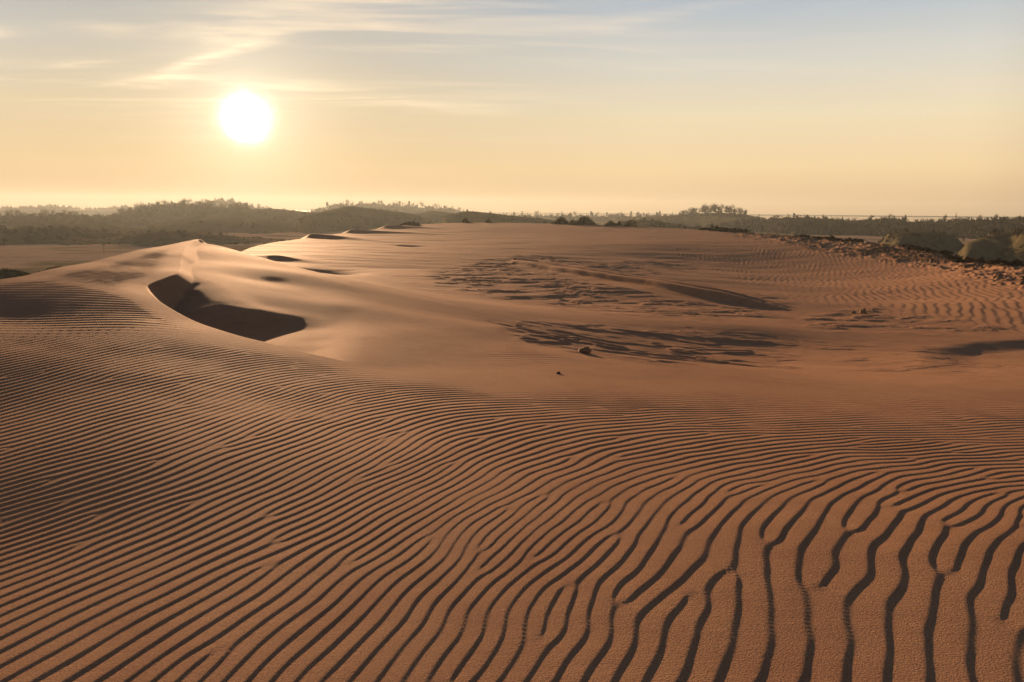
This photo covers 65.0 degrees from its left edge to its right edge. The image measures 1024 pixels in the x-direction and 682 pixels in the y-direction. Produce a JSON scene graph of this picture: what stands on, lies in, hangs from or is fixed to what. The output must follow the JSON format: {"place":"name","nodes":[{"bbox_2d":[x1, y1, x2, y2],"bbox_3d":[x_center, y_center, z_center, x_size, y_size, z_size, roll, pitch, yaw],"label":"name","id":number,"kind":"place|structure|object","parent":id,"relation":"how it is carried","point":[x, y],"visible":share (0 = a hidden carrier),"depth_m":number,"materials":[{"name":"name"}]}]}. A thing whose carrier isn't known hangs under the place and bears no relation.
{"place":"outdoors","nodes":[
{"label":"outdoors","id":0,"kind":"place"},
{"bbox_2d":[0,228,125,245],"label":"hill","id":1,"kind":"structure","parent":0,"point":[15,238],"depth_m":211.47,"materials":[{"name":"brown sand"}]},
{"bbox_2d":[0,207,141,215],"bbox_3d":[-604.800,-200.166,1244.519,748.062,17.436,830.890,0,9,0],"label":"hill","id":2,"kind":"structure","parent":0,"point":[89,213],"depth_m":1138.77,"materials":[{"name":"green plant"}]},
{"bbox_2d":[0,216,149,226],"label":"hill","id":3,"kind":"structure","parent":0,"point":[65,218],"depth_m":384.70,"materials":[{"name":"green plant"}]},
{"bbox_2d":[3,220,297,233],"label":"hill","id":4,"kind":"structure","parent":0,"point":[205,226],"depth_m":310.06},
{"bbox_2d":[131,208,206,223],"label":"hill","id":5,"kind":"structure","parent":0,"point":[177,219],"depth_m":463.21,"materials":[{"name":"green plant"}]},
{"bbox_2d":[59,231,287,246],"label":"hill","id":6,"kind":"structure","parent":0,"point":[156,239],"depth_m":203.77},
{"bbox_2d":[213,201,255,208],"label":"hill","id":7,"kind":"structure","parent":0,"point":[227,205],"depth_m":1005.70,"materials":[{"name":"green plant"}]},
{"bbox_2d":[198,209,312,223],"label":"hill","id":8,"kind":"structure","parent":0,"point":[278,215],"depth_m":442.49,"materials":[{"name":"green plant"}]},
{"bbox_2d":[295,206,432,233],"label":"hill","id":9,"kind":"structure","parent":0,"point":[371,222],"depth_m":353.54,"materials":[{"name":"green plant"}]},
{"bbox_2d":[323,205,452,213],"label":"hill","id":10,"kind":"structure","parent":0,"point":[407,210],"depth_m":883.76,"materials":[{"name":"green plant"}]},
{"bbox_2d":[416,211,453,223],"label":"hill","id":11,"kind":"structure","parent":0,"point":[433,216],"depth_m":471.31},
{"bbox_2d":[441,211,554,223],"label":"hill","id":12,"kind":"structure","parent":0,"point":[470,217],"depth_m":322.56,"materials":[{"name":"green plant"}]},
{"bbox_2d":[0,209,1016,217],"bbox_3d":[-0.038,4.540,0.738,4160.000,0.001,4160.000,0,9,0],"label":"sea","id":13,"kind":"structure","parent":0,"point":[747,214],"depth_m":1495.12,"materials":[{"name":"grey liquid"}]},
{"bbox_2d":[0,215,1023,681],"bbox_3d":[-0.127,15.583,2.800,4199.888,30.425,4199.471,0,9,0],"label":"sand dunes","id":14,"kind":"structure","parent":0,"point":[396,453],"depth_m":5.21,"materials":[{"name":"brown sand"}]},
{"bbox_2d":[0,267,30,278],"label":"grassy hummock","id":15,"kind":"object","parent":14,"relation":"on","point":[5,273],"visible":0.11,"depth_m":55.46,"materials":[{"name":"green plant"}]},
{"bbox_2d":[39,265,60,271],"bbox_3d":[-32.550,-2.948,57.401,10.765,5.024,6.549,-4,10,-26],"label":"grassy hummock","id":16,"kind":"object","parent":14,"relation":"on","point":[58,266],"visible":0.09,"depth_m":57.12,"materials":[{"name":"green plant"}]},
{"bbox_2d":[0,205,546,244],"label":"vegetation","id":17,"kind":"object","parent":14,"relation":"on","point":[30,237],"visible":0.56,"depth_m":227.53,"materials":[{"name":"green plant"}]},
{"bbox_2d":[0,198,746,226],"bbox_3d":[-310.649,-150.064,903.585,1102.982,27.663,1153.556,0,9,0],"label":"woods","id":18,"kind":"object","parent":14,"relation":"on","point":[124,218],"visible":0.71,"depth_m":514.43,"materials":[{"name":"green plant"}]},
{"bbox_2d":[399,221,420,225],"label":"grassy hummock","id":19,"kind":"object","parent":14,"relation":"on","point":[412,223],"visible":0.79,"depth_m":143.39,"materials":[{"name":"green plant"}]},
{"bbox_2d":[461,217,472,222],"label":"grassy hummock","id":20,"kind":"object","parent":14,"relation":"on","point":[465,220],"visible":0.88,"depth_m":162.92,"materials":[{"name":"green plant"}]},
{"bbox_2d":[552,217,569,223],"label":"grassy hummock","id":21,"kind":"object","parent":14,"relation":"on","point":[561,220],"visible":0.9,"depth_m":162.54,"materials":[{"name":"green plant"}]},
{"bbox_2d":[570,215,597,224],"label":"grassy hummock","id":22,"kind":"object","parent":14,"relation":"on","point":[584,220],"visible":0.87,"depth_m":159.25,"materials":[{"name":"green plant"}]},
{"bbox_2d":[578,346,591,353],"bbox_3d":[1.052,0.138,11.621,0.205,0.128,0.167,0,9,0],"label":"sand clod","id":23,"kind":"object","parent":14,"relation":"on","point":[586,349],"visible":0.84,"depth_m":11.56,"materials":[{"name":"brown sand"}]},
{"bbox_2d":[603,220,617,225],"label":"grassy hummock","id":24,"kind":"object","parent":14,"relation":"on","point":[610,223],"visible":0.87,"depth_m":153.32,"materials":[{"name":"green plant"}]},
{"bbox_2d":[624,220,634,225],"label":"grassy hummock","id":25,"kind":"object","parent":14,"relation":"on","point":[629,223],"visible":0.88,"depth_m":151.32,"materials":[{"name":"green plant"}]},
{"bbox_2d":[699,225,713,229],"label":"heath clump","id":26,"kind":"object","parent":14,"relation":"on","point":[704,228],"visible":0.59,"depth_m":134.35,"materials":[{"name":"green plant"}]},
{"bbox_2d":[731,229,750,232],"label":"heath clump","id":27,"kind":"object","parent":14,"relation":"on","point":[743,231],"visible":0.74,"depth_m":125.36,"materials":[{"name":"green plant"}]},
{"bbox_2d":[604,212,1023,260],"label":"undergrowth","id":28,"kind":"object","parent":14,"relation":"on","point":[942,228],"visible":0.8,"depth_m":363.93,"materials":[{"name":"green plant"}]},
{"bbox_2d":[811,236,830,239],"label":"heath clump","id":29,"kind":"object","parent":14,"relation":"on","point":[818,237],"visible":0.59,"depth_m":103.53,"materials":[{"name":"green plant"}]},
{"bbox_2d":[828,237,840,240],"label":"heath clump","id":30,"kind":"object","parent":14,"relation":"on","point":[834,238],"visible":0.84,"depth_m":98.38,"materials":[{"name":"green plant"}]},
{"bbox_2d":[843,238,866,242],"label":"heath clump","id":31,"kind":"object","parent":14,"relation":"on","point":[854,239],"visible":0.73,"depth_m":95.67,"materials":[{"name":"green plant"}]},
{"bbox_2d":[860,308,866,313],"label":"sand block","id":32,"kind":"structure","parent":14,"relation":"on","point":[863,311],"depth_m":33.96,"materials":[{"name":"brown sand"}]},
{"bbox_2d":[906,245,927,249],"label":"heath clump","id":33,"kind":"object","parent":14,"relation":"on","point":[912,247],"visible":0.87,"depth_m":78.93,"materials":[{"name":"green plant"}]},
{"bbox_2d":[917,247,932,250],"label":"heath clump","id":34,"kind":"object","parent":14,"relation":"on","point":[923,249],"visible":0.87,"depth_m":77.20,"materials":[{"name":"green plant"}]},
{"bbox_2d":[937,250,953,254],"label":"heath clump","id":35,"kind":"object","parent":14,"relation":"on","point":[945,252],"visible":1,"depth_m":73.65,"materials":[{"name":"green plant"}]},
{"bbox_2d":[946,254,962,259],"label":"heath clump","id":36,"kind":"object","parent":14,"relation":"on","point":[957,256],"visible":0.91,"depth_m":68.52,"materials":[{"name":"green plant"}]},
{"bbox_2d":[954,258,965,262],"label":"heath clump","id":37,"kind":"object","parent":14,"relation":"on","point":[958,260],"visible":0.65,"depth_m":67.06,"materials":[{"name":"green plant"}]},
{"bbox_2d":[964,256,983,262],"bbox_3d":[37.301,-6.483,64.747,1.414,0.799,1.750,0,9,0],"label":"heath clump","id":38,"kind":"object","parent":14,"relation":"on","point":[968,259],"visible":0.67,"depth_m":64.68,"materials":[{"name":"green plant"}]},
{"bbox_2d":[975,260,988,263],"bbox_3d":[36.800,-6.121,62.762,1.002,0.536,1.234,0,9,0],"label":"heath clump","id":39,"kind":"object","parent":14,"relation":"on","point":[984,262],"visible":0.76,"depth_m":62.55,"materials":[{"name":"green plant"}]},
{"bbox_2d":[987,258,1009,264],"bbox_3d":[35.239,-5.721,58.307,1.530,0.568,1.627,0,9,0],"label":"heath clump","id":40,"kind":"object","parent":14,"relation":"on","point":[992,262],"visible":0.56,"depth_m":58.16,"materials":[{"name":"green plant"}]},
{"bbox_2d":[997,259,1014,264],"bbox_3d":[35.237,-5.576,57.214,1.262,0.444,0.951,0,9,0],"label":"heath clump","id":41,"kind":"object","parent":14,"relation":"on","point":[1002,262],"visible":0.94,"depth_m":57.10,"materials":[{"name":"green plant"}]},
{"bbox_2d":[1004,259,1023,266],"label":"heath clump","id":42,"kind":"object","parent":14,"relation":"on","point":[1018,262],"visible":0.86,"depth_m":56.92,"materials":[{"name":"green plant"}]},
{"bbox_2d":[0,0,1023,221],"label":"sky","id":43,"kind":"structure","parent":0,"point":[776,107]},
{"bbox_2d":[532,216,652,220],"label":"hill","id":44,"kind":"structure","parent":0,"point":[599,219],"depth_m":774.75,"materials":[{"name":"green plant"}]},
{"bbox_2d":[616,220,698,229],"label":"hill","id":45,"kind":"structure","parent":0,"point":[646,223],"depth_m":302.07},
{"bbox_2d":[616,213,764,226],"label":"hill","id":46,"kind":"structure","parent":0,"point":[702,220],"depth_m":541.18,"materials":[{"name":"green plant"}]},
{"bbox_2d":[705,218,1019,238],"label":"hill","id":47,"kind":"structure","parent":0,"point":[821,227],"depth_m":370.67,"materials":[{"name":"green plant"}]},
{"bbox_2d":[880,232,964,251],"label":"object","id":48,"kind":"structure","parent":0,"point":[954,244],"depth_m":203.68,"materials":[{"name":"green plant"}]},
{"bbox_2d":[955,229,1023,261],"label":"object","id":49,"kind":"structure","parent":0,"point":[978,247],"depth_m":173.88,"materials":[{"name":"green plant"}]}
]}

